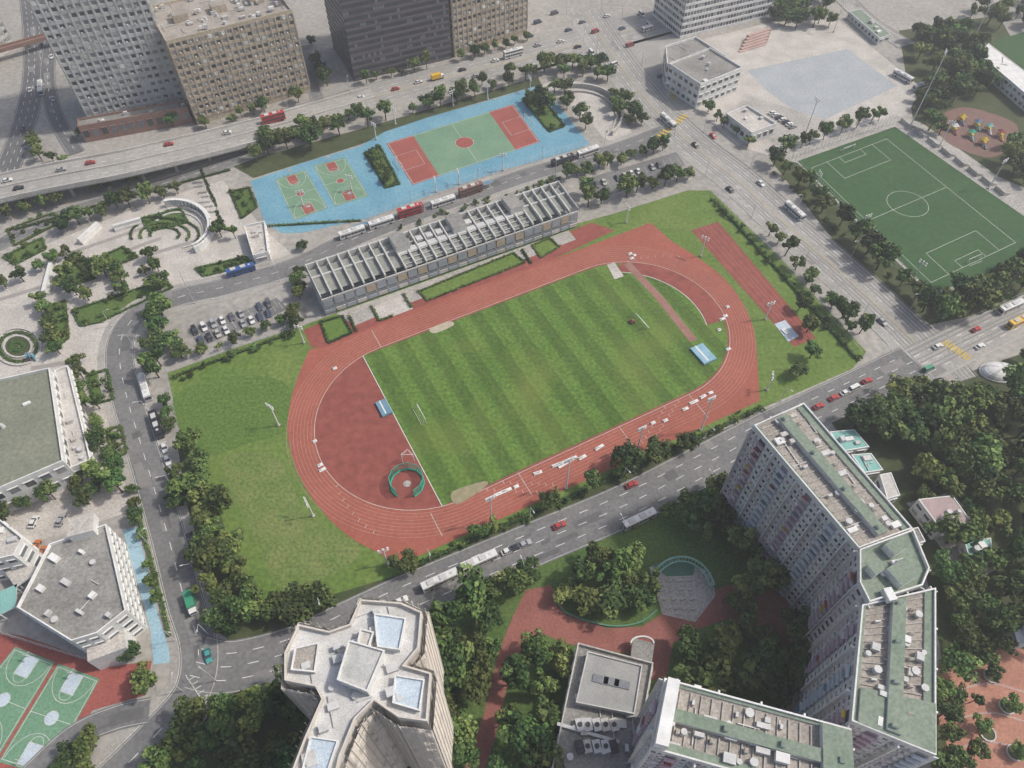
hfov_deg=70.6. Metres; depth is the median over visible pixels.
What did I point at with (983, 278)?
broadleaf tree
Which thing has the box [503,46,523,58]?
double decker bus
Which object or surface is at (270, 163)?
woodland ground
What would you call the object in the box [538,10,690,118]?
pavement
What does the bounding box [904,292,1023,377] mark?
road
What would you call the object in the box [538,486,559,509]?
broadleaf tree
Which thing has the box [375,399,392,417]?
jump mat
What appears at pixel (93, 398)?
broadleaf tree
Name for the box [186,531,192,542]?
car
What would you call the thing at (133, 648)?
broadleaf tree
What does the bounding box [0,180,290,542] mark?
garden pavement
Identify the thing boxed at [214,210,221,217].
conifer tree
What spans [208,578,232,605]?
broadleaf tree
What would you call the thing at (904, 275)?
broadleaf tree
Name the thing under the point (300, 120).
broadleaf tree
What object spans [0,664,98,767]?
basketball court
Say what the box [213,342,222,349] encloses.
broadleaf tree
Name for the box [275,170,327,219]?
basketball court
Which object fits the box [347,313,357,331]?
hedge
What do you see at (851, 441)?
building
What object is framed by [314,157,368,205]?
basketball court
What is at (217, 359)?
hedge
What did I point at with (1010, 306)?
coach bus
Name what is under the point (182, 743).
broadleaf tree
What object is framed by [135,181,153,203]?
broadleaf tree
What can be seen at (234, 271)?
coach bus
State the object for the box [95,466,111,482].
broadleaf tree
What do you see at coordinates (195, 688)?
road hatching marking
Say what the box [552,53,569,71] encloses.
broadleaf tree
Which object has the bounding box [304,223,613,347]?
apron pavement
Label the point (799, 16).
broadleaf tree
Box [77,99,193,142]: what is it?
brick podium
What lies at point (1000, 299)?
broadleaf tree
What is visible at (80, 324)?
hedge
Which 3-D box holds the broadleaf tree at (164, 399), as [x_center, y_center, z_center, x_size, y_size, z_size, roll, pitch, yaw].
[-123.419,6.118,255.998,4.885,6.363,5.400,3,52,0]
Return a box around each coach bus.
[37,79,44,95]
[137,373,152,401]
[148,409,164,439]
[225,261,255,277]
[338,224,365,239]
[367,214,394,229]
[420,567,458,592]
[430,194,455,208]
[460,548,498,572]
[551,153,574,166]
[576,144,599,157]
[621,507,657,530]
[659,112,676,128]
[783,200,806,220]
[892,68,914,83]
[996,298,1023,314]
[1005,314,1023,329]
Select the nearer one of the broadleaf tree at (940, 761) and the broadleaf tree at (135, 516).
the broadleaf tree at (940, 761)
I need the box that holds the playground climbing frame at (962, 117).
[949,114,1005,149]
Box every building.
[0,520,42,580]
[17,513,147,669]
[54,365,100,479]
[153,0,310,124]
[244,221,270,263]
[550,643,653,767]
[653,0,772,37]
[662,36,726,85]
[665,48,741,108]
[724,105,775,144]
[830,429,869,455]
[847,9,890,44]
[851,453,882,477]
[874,472,899,502]
[909,495,969,539]
[912,527,925,544]
[958,538,991,555]
[973,43,1023,110]
[979,362,1012,383]
[1004,619,1023,648]
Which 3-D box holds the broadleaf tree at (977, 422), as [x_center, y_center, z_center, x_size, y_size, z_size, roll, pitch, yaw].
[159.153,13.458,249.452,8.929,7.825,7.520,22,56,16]
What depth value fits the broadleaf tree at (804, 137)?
348.77 m
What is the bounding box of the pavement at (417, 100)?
[238,3,774,151]
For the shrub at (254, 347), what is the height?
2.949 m
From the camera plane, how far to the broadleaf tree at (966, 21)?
410.65 m
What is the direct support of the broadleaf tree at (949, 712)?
on the woodland ground at (895, 455)
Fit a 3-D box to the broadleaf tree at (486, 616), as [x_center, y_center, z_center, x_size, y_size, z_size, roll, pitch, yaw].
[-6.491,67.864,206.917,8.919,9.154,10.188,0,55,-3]
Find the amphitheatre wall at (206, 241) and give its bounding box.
[155,198,213,252]
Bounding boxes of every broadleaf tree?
[0,204,11,219]
[0,273,7,288]
[0,500,10,520]
[8,265,25,281]
[11,494,31,507]
[14,199,30,213]
[23,130,37,138]
[26,136,42,152]
[28,144,43,161]
[28,291,46,299]
[31,194,45,208]
[31,258,44,270]
[32,478,58,501]
[33,299,51,312]
[37,315,59,325]
[38,322,60,342]
[40,310,54,319]
[41,248,58,261]
[43,151,57,161]
[43,191,62,204]
[44,338,62,353]
[47,753,71,767]
[50,216,70,230]
[50,272,69,286]
[52,261,76,278]
[52,740,88,762]
[56,154,67,160]
[59,244,70,256]
[60,205,82,224]
[61,276,78,294]
[64,250,84,264]
[64,353,86,365]
[67,477,83,491]
[69,471,82,482]
[70,485,91,507]
[70,752,95,767]
[71,364,87,378]
[72,722,98,753]
[73,127,80,136]
[75,284,92,300]
[75,378,87,393]
[78,392,88,405]
[79,457,103,478]
[81,206,93,220]
[81,264,93,277]
[83,256,91,265]
[83,392,101,408]
[83,427,106,451]
[84,478,103,493]
[87,184,100,191]
[88,412,104,426]
[88,423,108,433]
[90,251,112,276]
[93,200,109,215]
[95,182,111,186]
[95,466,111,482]
[98,445,114,460]
[99,467,125,492]
[103,189,117,207]
[103,259,122,275]
[103,451,124,470]
[108,267,128,282]
[111,283,118,292]
[114,185,135,207]
[115,279,129,295]
[116,640,141,661]
[121,177,132,185]
[124,483,140,492]
[125,496,141,507]
[125,506,143,525]
[129,660,157,694]
[132,175,141,181]
[134,743,177,767]
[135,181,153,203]
[135,526,146,538]
[136,326,162,348]
[136,352,160,377]
[137,264,150,274]
[139,245,157,256]
[139,303,162,320]
[141,270,169,288]
[141,559,152,568]
[141,571,158,587]
[142,315,168,332]
[143,347,164,366]
[145,291,172,314]
[147,257,160,270]
[148,589,163,604]
[152,329,182,349]
[153,185,167,198]
[156,392,170,405]
[157,717,200,763]
[159,405,172,417]
[160,416,176,430]
[161,111,176,126]
[162,490,191,508]
[163,462,183,478]
[165,468,210,496]
[167,180,181,193]
[168,341,191,358]
[169,694,211,728]
[172,427,201,454]
[183,534,216,572]
[184,753,205,767]
[185,480,213,510]
[188,446,210,473]
[188,500,216,528]
[188,525,209,548]
[190,570,217,594]
[191,717,233,753]
[193,341,207,353]
[197,114,210,127]
[199,604,228,632]
[204,516,223,536]
[205,692,239,724]
[207,218,225,236]
[207,483,232,508]
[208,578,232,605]
[209,527,244,566]
[211,616,239,636]
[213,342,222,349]
[213,720,261,767]
[219,555,246,582]
[223,587,257,622]
[224,225,236,237]
[225,114,236,121]
[227,330,240,343]
[230,704,266,746]
[231,682,275,710]
[233,571,262,600]
[234,105,243,116]
[242,327,256,336]
[246,143,263,161]
[247,104,255,114]
[247,751,284,767]
[251,598,276,621]
[253,95,268,111]
[255,125,276,142]
[258,133,273,154]
[260,319,271,330]
[261,728,298,754]
[262,663,306,727]
[266,581,313,626]
[270,744,298,767]
[274,126,294,148]
[274,313,286,325]
[284,303,298,318]
[287,86,303,101]
[287,125,298,138]
[287,314,303,328]
[289,269,306,285]
[290,284,304,298]
[290,329,296,335]
[292,113,310,128]
[292,265,305,272]
[292,302,300,309]
[294,278,306,287]
[295,123,321,150]
[296,239,307,249]
[301,580,336,611]
[306,35,315,45]
[308,50,320,61]
[308,115,317,124]
[310,121,323,137]
[312,59,325,70]
[316,65,332,85]
[318,114,331,128]
[330,114,345,135]
[344,109,352,119]
[350,102,364,117]
[358,106,375,126]
[360,69,369,83]
[368,148,379,153]
[371,151,384,160]
[373,71,379,79]
[373,158,384,168]
[376,99,391,120]
[382,168,393,180]
[385,67,395,76]
[387,547,418,574]
[397,68,405,74]
[406,56,420,71]
[408,102,417,110]
[417,90,438,107]
[420,50,429,68]
[427,599,456,631]
[434,86,444,107]
[434,628,456,651]
[437,84,445,92]
[437,639,479,694]
[443,626,461,647]
[445,690,457,716]
[447,563,486,620]
[449,87,464,101]
[451,707,478,746]
[452,741,480,767]
[454,77,466,84]
[455,82,469,98]
[457,48,464,60]
[457,632,484,664]
[460,650,493,707]
[466,524,489,536]
[468,43,479,56]
[468,78,479,97]
[474,600,504,635]
[476,70,487,81]
[478,42,489,53]
[482,575,503,599]
[484,514,497,533]
[485,637,502,656]
[487,78,496,88]
[488,745,526,767]
[491,38,498,49]
[494,566,534,596]
[494,702,519,729]
[496,708,553,765]
[498,653,529,690]
[502,37,509,45]
[502,70,513,82]
[504,61,517,71]
[510,35,518,41]
[515,555,541,582]
[517,63,533,80]
[519,627,553,665]
[522,740,564,767]
[523,31,530,40]
[524,89,536,97]
[527,666,560,696]
[528,94,533,106]
[530,63,537,77]
[531,93,546,110]
[533,85,548,94]
[535,694,561,733]
[536,51,555,72]
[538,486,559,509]
[544,92,555,110]
[547,78,560,92]
[548,637,573,678]
[549,728,557,757]
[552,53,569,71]
[552,578,581,603]
[557,64,570,77]
[559,78,573,89]
[559,94,566,100]
[561,159,575,179]
[562,97,573,105]
[564,89,574,99]
[567,53,581,68]
[571,101,589,119]
[571,556,596,583]
[572,586,604,615]
[574,165,583,175]
[576,54,587,62]
[577,60,589,76]
[579,176,593,192]
[580,111,593,129]
[580,160,593,173]
[582,185,595,206]
[583,54,598,69]
[583,468,600,490]
[585,540,611,569]
[592,153,605,168]
[593,52,609,64]
[593,62,602,79]
[594,187,609,203]
[595,559,621,582]
[596,574,637,620]
[600,64,616,81]
[602,151,615,165]
[604,547,614,558]
[608,88,618,95]
[609,95,624,105]
[610,438,645,472]
[610,540,645,576]
[611,101,626,116]
[613,466,628,480]
[615,172,637,196]
[616,88,635,102]
[616,151,627,164]
[621,573,640,587]
[624,113,637,124]
[625,99,643,115]
[625,149,637,159]
[629,584,656,611]
[631,171,648,192]
[636,112,650,124]
[637,567,661,594]
[639,144,647,156]
[644,434,671,463]
[646,135,663,153]
[647,176,659,188]
[656,164,677,186]
[658,501,677,517]
[660,134,670,150]
[671,163,686,181]
[671,657,733,693]
[675,431,697,451]
[675,624,704,664]
[676,507,697,530]
[678,487,701,506]
[684,166,695,178]
[693,488,724,519]
[694,522,712,543]
[696,637,730,669]
[702,100,715,111]
[705,471,727,505]
[708,499,737,531]
[713,109,722,120]
[714,618,742,664]
[720,115,728,125]
[722,586,758,613]
[726,524,757,554]
[731,554,781,596]
[731,658,769,693]
[733,126,739,134]
[737,605,761,640]
[740,637,786,690]
[743,135,756,145]
[747,540,763,559]
[753,622,782,654]
[766,221,778,235]
[766,676,799,707]
[768,145,786,165]
[769,5,781,19]
[772,0,786,6]
[774,231,787,243]
[774,565,791,592]
[776,631,810,693]
[778,134,799,151]
[779,8,796,25]
[779,606,810,640]
[780,2,792,10]
[780,159,793,174]
[781,0,800,9]
[782,235,800,255]
[789,255,805,269]
[789,361,809,377]
[790,11,810,27]
[791,166,809,186]
[795,294,810,310]
[796,6,810,13]
[798,0,811,7]
[800,131,811,146]
[800,312,821,332]
[803,273,813,284]
[804,339,822,358]
[805,266,819,277]
[806,129,820,143]
[808,169,817,187]
[809,5,824,27]
[809,184,829,202]
[809,283,822,294]
[814,194,836,212]
[817,5,828,23]
[818,121,834,138]
[822,0,835,6]
[823,292,843,308]
[826,11,838,26]
[835,114,854,132]
[835,295,860,319]
[836,200,855,225]
[844,320,857,330]
[844,397,873,432]
[848,217,877,240]
[855,106,871,127]
[857,313,875,333]
[859,227,887,254]
[862,399,905,440]
[867,241,902,269]
[868,393,890,413]
[870,108,880,122]
[877,106,887,120]
[878,386,913,417]
[885,373,927,407]
[895,268,916,286]
[895,406,941,446]
[911,22,929,40]
[911,279,933,298]
[911,375,931,395]
[911,452,945,480]
[913,41,932,59]
[914,87,928,101]
[916,28,933,41]
[916,286,944,312]
[917,484,936,498]
[919,94,937,110]
[922,51,950,69]
[922,69,948,91]
[923,107,947,130]
[923,519,940,535]
[924,378,968,408]
[924,393,962,442]
[925,24,940,34]
[925,435,945,453]
[928,89,941,106]
[930,85,957,101]
[930,749,961,767]
[932,547,970,582]
[933,15,950,36]
[933,50,951,55]
[934,466,958,486]
[935,97,950,109]
[935,294,960,323]
[936,122,948,135]
[936,512,983,546]
[936,675,956,700]
[936,699,965,722]
[937,720,967,742]
[938,27,958,49]
[938,640,983,683]
[939,434,977,477]
[942,38,958,50]
[942,286,956,296]
[942,479,965,499]
[943,578,989,613]
[944,66,958,74]
[945,743,977,767]
[946,54,972,81]
[947,16,958,25]
[948,23,969,32]
[949,48,965,57]
[949,270,971,292]
[949,294,970,318]
[949,682,968,706]
[950,425,972,443]
[950,609,974,628]
[951,80,971,102]
[951,401,976,423]
[952,623,994,654]
[954,72,978,85]
[955,30,970,44]
[956,567,989,592]
[957,551,987,579]
[958,17,976,30]
[958,381,995,409]
[958,459,998,485]
[959,279,981,300]
[960,38,985,57]
[962,62,976,75]
[962,496,985,515]
[964,48,974,60]
[964,411,989,428]
[964,430,1005,472]
[965,509,988,538]
[966,283,1000,314]
[966,736,991,759]
[968,426,1007,451]
[969,693,984,705]
[970,2,981,17]
[970,31,992,46]
[970,84,986,96]
[970,273,981,280]
[971,58,993,76]
[971,275,991,287]
[971,476,1003,503]
[971,649,1000,665]
[972,712,994,734]
[973,627,992,643]
[974,67,995,83]
[975,0,990,5]
[975,44,988,60]
[979,2,1009,23]
[980,592,1001,614]
[981,604,1020,635]
[982,272,996,284]
[982,385,1006,401]
[983,67,1004,86]
[983,285,1004,302]
[983,471,1005,486]
[983,546,1017,570]
[985,509,1012,536]
[986,662,1005,682]
[988,391,1023,422]
[989,261,1009,275]
[990,568,1023,597]
[991,413,1011,433]
[992,280,1012,300]
[992,634,1019,656]
[995,271,1011,283]
[996,11,1012,28]
[996,449,1015,469]
[999,0,1015,6]
[999,476,1023,503]
[1000,141,1022,163]
[1000,691,1023,714]
[1002,361,1023,397]
[1003,444,1023,457]
[1004,255,1023,277]
[1005,526,1023,559]
[1006,131,1023,142]
[1007,591,1023,629]
[1009,155,1023,174]
[1010,457,1023,478]
[1011,738,1023,760]
[1015,4,1023,18]
[1015,412,1023,438]
[1015,429,1023,456]
[1016,247,1023,272]
[1016,272,1023,291]
[1018,562,1023,569]
[1019,348,1023,364]
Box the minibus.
[641,24,653,31]
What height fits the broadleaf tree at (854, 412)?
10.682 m
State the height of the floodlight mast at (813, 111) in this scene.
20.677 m
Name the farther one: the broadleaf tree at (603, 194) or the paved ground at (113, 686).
the broadleaf tree at (603, 194)
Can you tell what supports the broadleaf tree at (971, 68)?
on the ground at (310, 16)
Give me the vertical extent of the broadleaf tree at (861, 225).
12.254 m
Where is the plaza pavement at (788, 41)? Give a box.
[696,20,916,154]
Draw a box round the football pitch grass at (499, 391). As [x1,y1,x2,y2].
[364,263,727,505]
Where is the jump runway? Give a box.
[624,262,696,341]
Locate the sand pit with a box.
[775,320,797,340]
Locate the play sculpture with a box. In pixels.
[25,352,35,360]
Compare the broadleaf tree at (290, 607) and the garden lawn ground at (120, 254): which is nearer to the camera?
the broadleaf tree at (290, 607)
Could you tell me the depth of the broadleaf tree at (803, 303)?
282.35 m
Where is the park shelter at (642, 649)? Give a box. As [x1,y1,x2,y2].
[630,635,654,661]
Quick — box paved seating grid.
[657,575,697,614]
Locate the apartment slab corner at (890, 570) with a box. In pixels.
[794,529,930,646]
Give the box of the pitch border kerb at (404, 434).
[363,356,441,505]
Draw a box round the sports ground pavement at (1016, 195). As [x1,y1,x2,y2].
[769,115,1023,292]
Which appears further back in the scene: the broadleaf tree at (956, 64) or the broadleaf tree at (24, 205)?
the broadleaf tree at (956, 64)
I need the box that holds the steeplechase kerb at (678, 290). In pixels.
[624,272,706,324]
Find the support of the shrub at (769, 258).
on the stadium grass ground at (677, 218)
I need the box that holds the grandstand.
[305,180,578,313]
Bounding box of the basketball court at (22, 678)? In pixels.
[0,647,54,752]
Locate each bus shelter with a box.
[353,220,369,227]
[483,180,492,187]
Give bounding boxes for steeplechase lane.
[618,263,722,324]
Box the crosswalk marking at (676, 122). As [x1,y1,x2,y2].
[657,114,687,139]
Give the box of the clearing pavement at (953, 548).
[907,494,993,575]
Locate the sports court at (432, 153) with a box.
[386,104,539,184]
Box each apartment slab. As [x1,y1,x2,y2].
[628,677,854,767]
[720,403,912,608]
[790,586,937,767]
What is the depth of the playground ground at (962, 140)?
361.56 m
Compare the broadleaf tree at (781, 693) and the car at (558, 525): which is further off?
the car at (558, 525)
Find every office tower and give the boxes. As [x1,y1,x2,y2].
[0,18,12,56]
[26,0,183,116]
[324,0,451,80]
[448,0,527,56]
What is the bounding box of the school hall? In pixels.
[0,368,74,513]
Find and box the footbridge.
[0,33,45,52]
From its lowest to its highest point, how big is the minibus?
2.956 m
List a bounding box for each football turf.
[798,127,1023,289]
[992,32,1023,68]
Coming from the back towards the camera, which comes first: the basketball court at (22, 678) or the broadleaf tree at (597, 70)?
the broadleaf tree at (597, 70)
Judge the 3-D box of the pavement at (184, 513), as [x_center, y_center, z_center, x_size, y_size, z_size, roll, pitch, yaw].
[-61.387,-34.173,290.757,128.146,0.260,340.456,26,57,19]
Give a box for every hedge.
[0,329,37,362]
[1,237,46,264]
[5,212,58,245]
[8,339,27,351]
[12,168,230,229]
[44,299,69,343]
[65,257,95,284]
[70,280,173,326]
[85,245,138,266]
[85,368,115,405]
[105,424,128,455]
[129,217,200,241]
[137,507,170,636]
[138,221,190,240]
[140,206,188,231]
[148,225,181,238]
[169,328,296,378]
[194,256,254,276]
[210,501,255,617]
[228,186,257,218]
[267,218,361,226]
[319,314,352,342]
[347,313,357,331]
[364,146,400,188]
[369,305,393,320]
[402,293,413,307]
[416,252,525,300]
[417,409,758,565]
[522,97,564,131]
[522,249,531,263]
[531,236,560,257]
[714,199,856,358]
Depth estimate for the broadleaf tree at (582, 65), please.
387.64 m
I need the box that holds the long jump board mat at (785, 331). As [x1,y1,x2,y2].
[781,328,789,334]
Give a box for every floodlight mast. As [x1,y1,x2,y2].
[265,403,279,426]
[293,325,305,343]
[295,189,304,205]
[303,497,314,517]
[345,174,352,190]
[371,122,377,139]
[377,547,388,565]
[390,106,396,124]
[485,494,494,524]
[499,153,506,170]
[564,456,573,489]
[625,203,630,222]
[637,425,646,447]
[699,235,709,256]
[699,395,715,430]
[764,301,775,319]
[765,371,773,390]
[806,96,819,131]
[833,0,846,31]
[909,259,927,284]
[911,48,947,123]
[939,121,955,147]
[977,0,993,31]
[987,158,1008,188]
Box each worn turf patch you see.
[429,322,453,332]
[451,481,487,503]
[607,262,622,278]
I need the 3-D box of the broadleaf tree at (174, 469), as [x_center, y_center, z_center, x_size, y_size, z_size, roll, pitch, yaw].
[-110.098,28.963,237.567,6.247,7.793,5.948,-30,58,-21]
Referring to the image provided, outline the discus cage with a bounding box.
[388,462,424,496]
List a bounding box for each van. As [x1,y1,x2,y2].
[533,19,541,23]
[550,9,558,14]
[588,48,594,54]
[591,28,599,32]
[625,42,634,46]
[638,10,644,16]
[848,383,861,391]
[921,364,935,372]
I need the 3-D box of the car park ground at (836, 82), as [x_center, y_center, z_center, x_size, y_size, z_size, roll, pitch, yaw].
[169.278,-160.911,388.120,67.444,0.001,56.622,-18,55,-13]
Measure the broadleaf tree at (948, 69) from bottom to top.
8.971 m
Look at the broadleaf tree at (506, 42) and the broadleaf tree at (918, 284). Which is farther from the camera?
the broadleaf tree at (506, 42)
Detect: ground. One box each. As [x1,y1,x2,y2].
[0,0,1023,767]
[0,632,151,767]
[8,240,42,261]
[47,302,66,340]
[63,261,92,281]
[74,283,168,323]
[90,248,131,265]
[90,373,102,400]
[123,527,169,663]
[144,210,183,228]
[167,190,865,616]
[170,684,409,767]
[172,375,290,454]
[178,425,733,639]
[187,298,285,344]
[198,259,248,273]
[223,452,360,592]
[232,189,255,214]
[233,77,540,177]
[251,84,588,232]
[315,262,728,508]
[322,317,349,340]
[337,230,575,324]
[368,148,395,185]
[373,295,412,317]
[421,254,521,298]
[433,487,792,767]
[524,99,560,129]
[534,239,557,254]
[542,81,630,139]
[578,152,684,200]
[649,558,715,621]
[652,558,694,575]
[747,49,896,118]
[768,157,1023,324]
[832,354,1023,767]
[899,17,1023,187]
[938,107,1017,156]
[939,644,1023,767]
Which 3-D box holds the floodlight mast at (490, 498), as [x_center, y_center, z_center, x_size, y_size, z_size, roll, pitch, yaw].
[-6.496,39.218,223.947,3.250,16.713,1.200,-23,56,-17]
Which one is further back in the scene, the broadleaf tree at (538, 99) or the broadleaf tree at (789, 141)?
the broadleaf tree at (538, 99)
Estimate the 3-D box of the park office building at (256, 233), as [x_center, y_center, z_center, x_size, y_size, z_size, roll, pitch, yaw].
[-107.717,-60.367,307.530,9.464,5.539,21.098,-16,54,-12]
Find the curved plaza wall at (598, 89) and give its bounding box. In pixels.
[562,83,623,135]
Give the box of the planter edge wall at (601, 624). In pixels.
[557,603,657,626]
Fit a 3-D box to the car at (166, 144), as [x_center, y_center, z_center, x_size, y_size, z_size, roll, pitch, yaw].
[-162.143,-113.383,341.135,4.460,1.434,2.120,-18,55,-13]
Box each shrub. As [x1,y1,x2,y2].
[24,250,31,255]
[55,303,64,308]
[58,330,66,336]
[82,318,89,324]
[92,378,98,385]
[112,442,120,449]
[114,432,122,437]
[186,370,193,376]
[222,355,230,361]
[227,349,238,356]
[249,342,258,351]
[281,331,289,338]
[419,557,425,565]
[459,541,466,548]
[501,524,507,531]
[517,511,524,517]
[524,513,532,523]
[538,179,544,185]
[714,425,720,433]
[723,208,728,216]
[732,414,740,422]
[746,410,753,416]
[757,404,765,410]
[765,254,772,262]
[783,273,790,279]
[822,322,831,328]
[823,316,830,322]
[831,226,838,232]
[840,338,847,345]
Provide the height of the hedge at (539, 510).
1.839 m
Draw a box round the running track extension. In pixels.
[692,222,815,346]
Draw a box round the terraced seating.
[738,27,770,52]
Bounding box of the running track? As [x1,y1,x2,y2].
[288,223,759,564]
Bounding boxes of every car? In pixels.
[1,177,12,182]
[13,185,23,190]
[27,515,39,527]
[32,539,41,547]
[39,545,47,553]
[55,167,65,171]
[55,513,65,526]
[85,160,94,164]
[160,441,168,453]
[163,142,173,146]
[163,454,171,465]
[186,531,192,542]
[190,324,198,334]
[197,335,203,342]
[199,321,207,331]
[203,647,212,663]
[205,332,212,340]
[209,318,216,327]
[214,328,221,337]
[219,315,225,323]
[222,130,231,134]
[222,325,229,334]
[227,312,235,320]
[237,309,244,317]
[239,318,246,327]
[248,315,255,323]
[255,302,262,310]
[256,312,263,320]
[264,297,271,307]
[265,308,271,317]
[396,595,408,601]
[500,546,513,555]
[509,542,519,550]
[518,538,531,548]
[552,520,566,530]
[625,480,638,489]
[649,164,655,169]
[691,142,699,147]
[726,186,734,192]
[756,180,764,186]
[812,402,824,409]
[827,394,839,401]
[839,388,850,396]
[861,377,872,384]
[877,317,887,325]
[912,82,928,90]
[932,343,943,349]
[970,326,981,332]
[974,343,985,349]
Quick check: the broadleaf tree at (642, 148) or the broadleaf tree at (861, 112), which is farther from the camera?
the broadleaf tree at (861, 112)
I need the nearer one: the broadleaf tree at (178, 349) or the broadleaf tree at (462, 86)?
the broadleaf tree at (178, 349)
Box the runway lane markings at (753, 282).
[698,224,810,345]
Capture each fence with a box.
[0,631,86,659]
[164,368,192,453]
[166,327,290,371]
[367,139,586,218]
[711,188,862,350]
[791,157,914,285]
[792,111,899,157]
[897,121,1023,212]
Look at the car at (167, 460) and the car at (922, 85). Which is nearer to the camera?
the car at (167, 460)
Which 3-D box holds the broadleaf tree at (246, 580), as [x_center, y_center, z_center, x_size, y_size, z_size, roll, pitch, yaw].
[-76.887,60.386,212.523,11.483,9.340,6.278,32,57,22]
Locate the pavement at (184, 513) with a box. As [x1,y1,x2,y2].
[134,135,673,725]
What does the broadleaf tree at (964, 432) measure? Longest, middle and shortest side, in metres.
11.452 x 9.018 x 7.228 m
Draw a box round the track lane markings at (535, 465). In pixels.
[286,246,755,537]
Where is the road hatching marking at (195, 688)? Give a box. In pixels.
[185,675,206,707]
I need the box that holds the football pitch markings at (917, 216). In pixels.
[812,139,1015,282]
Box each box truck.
[182,589,198,615]
[430,72,443,80]
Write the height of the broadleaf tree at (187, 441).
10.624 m
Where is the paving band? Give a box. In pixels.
[0,211,228,370]
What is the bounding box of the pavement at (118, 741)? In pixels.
[92,125,659,767]
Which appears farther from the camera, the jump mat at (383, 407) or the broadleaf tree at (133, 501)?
the jump mat at (383, 407)
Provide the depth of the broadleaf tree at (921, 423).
240.67 m
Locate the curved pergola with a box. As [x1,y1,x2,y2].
[651,556,714,588]
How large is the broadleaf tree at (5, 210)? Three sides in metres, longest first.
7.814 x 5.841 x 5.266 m
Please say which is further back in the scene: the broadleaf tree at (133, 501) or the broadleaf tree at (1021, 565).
the broadleaf tree at (133, 501)
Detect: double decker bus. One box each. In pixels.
[260,109,285,124]
[397,201,423,218]
[458,181,483,197]
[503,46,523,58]
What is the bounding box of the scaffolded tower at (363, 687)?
[278,595,454,767]
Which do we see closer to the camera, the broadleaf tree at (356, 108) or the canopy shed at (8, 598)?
the canopy shed at (8, 598)
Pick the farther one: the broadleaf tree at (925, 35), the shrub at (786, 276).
the broadleaf tree at (925, 35)
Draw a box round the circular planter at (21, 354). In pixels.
[0,327,42,365]
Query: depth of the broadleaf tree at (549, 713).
186.54 m
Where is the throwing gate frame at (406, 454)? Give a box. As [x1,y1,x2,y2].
[401,449,414,461]
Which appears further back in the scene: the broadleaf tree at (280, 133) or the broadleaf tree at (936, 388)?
the broadleaf tree at (280, 133)
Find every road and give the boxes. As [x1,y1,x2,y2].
[0,0,43,172]
[0,87,378,206]
[0,150,255,249]
[23,697,150,767]
[40,40,84,155]
[98,125,672,767]
[184,347,929,694]
[238,0,774,150]
[301,45,324,101]
[567,9,977,384]
[723,96,835,147]
[836,0,914,47]
[884,329,969,396]
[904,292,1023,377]
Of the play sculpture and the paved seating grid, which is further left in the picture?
the play sculpture
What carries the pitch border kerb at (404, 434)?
on the football pitch grass at (499, 391)
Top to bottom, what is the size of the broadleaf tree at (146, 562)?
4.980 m
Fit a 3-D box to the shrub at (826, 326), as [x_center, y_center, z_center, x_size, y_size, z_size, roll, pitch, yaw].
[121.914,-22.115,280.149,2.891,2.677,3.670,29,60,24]
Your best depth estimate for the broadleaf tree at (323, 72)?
380.26 m
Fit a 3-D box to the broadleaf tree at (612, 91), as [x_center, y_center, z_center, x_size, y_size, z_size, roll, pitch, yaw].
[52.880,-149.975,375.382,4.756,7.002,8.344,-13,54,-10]
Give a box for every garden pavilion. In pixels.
[41,260,57,295]
[77,221,101,244]
[112,217,142,231]
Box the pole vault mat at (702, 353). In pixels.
[689,343,716,364]
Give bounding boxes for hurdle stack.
[495,487,511,496]
[533,470,542,475]
[551,461,564,467]
[557,455,577,468]
[578,454,586,460]
[594,444,603,450]
[689,399,698,404]
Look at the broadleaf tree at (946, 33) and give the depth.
401.95 m
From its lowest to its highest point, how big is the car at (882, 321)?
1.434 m
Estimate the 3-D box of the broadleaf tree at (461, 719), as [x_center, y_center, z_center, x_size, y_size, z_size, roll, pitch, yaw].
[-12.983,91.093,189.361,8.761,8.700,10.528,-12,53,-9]
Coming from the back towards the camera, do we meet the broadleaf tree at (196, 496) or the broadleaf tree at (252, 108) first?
the broadleaf tree at (252, 108)
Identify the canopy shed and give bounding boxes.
[0,585,24,620]
[5,562,36,593]
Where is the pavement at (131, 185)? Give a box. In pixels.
[0,150,244,236]
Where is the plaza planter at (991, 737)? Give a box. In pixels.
[954,668,1023,761]
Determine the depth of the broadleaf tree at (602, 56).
391.27 m
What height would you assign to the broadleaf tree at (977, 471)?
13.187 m
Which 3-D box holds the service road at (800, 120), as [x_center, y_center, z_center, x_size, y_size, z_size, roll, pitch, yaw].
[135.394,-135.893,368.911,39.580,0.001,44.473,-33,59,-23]
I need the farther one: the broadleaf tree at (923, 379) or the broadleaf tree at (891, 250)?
the broadleaf tree at (891, 250)
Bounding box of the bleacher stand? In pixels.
[900,117,1010,195]
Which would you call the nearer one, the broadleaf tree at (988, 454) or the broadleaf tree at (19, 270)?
the broadleaf tree at (988, 454)
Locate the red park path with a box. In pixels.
[465,574,790,767]
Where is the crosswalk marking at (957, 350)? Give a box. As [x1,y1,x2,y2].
[942,340,971,360]
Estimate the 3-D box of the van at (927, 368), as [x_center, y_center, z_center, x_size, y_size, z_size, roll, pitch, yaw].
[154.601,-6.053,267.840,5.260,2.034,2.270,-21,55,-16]
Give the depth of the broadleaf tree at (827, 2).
425.62 m
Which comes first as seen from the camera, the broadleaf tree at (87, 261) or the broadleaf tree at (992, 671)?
the broadleaf tree at (992, 671)
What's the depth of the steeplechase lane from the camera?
294.72 m

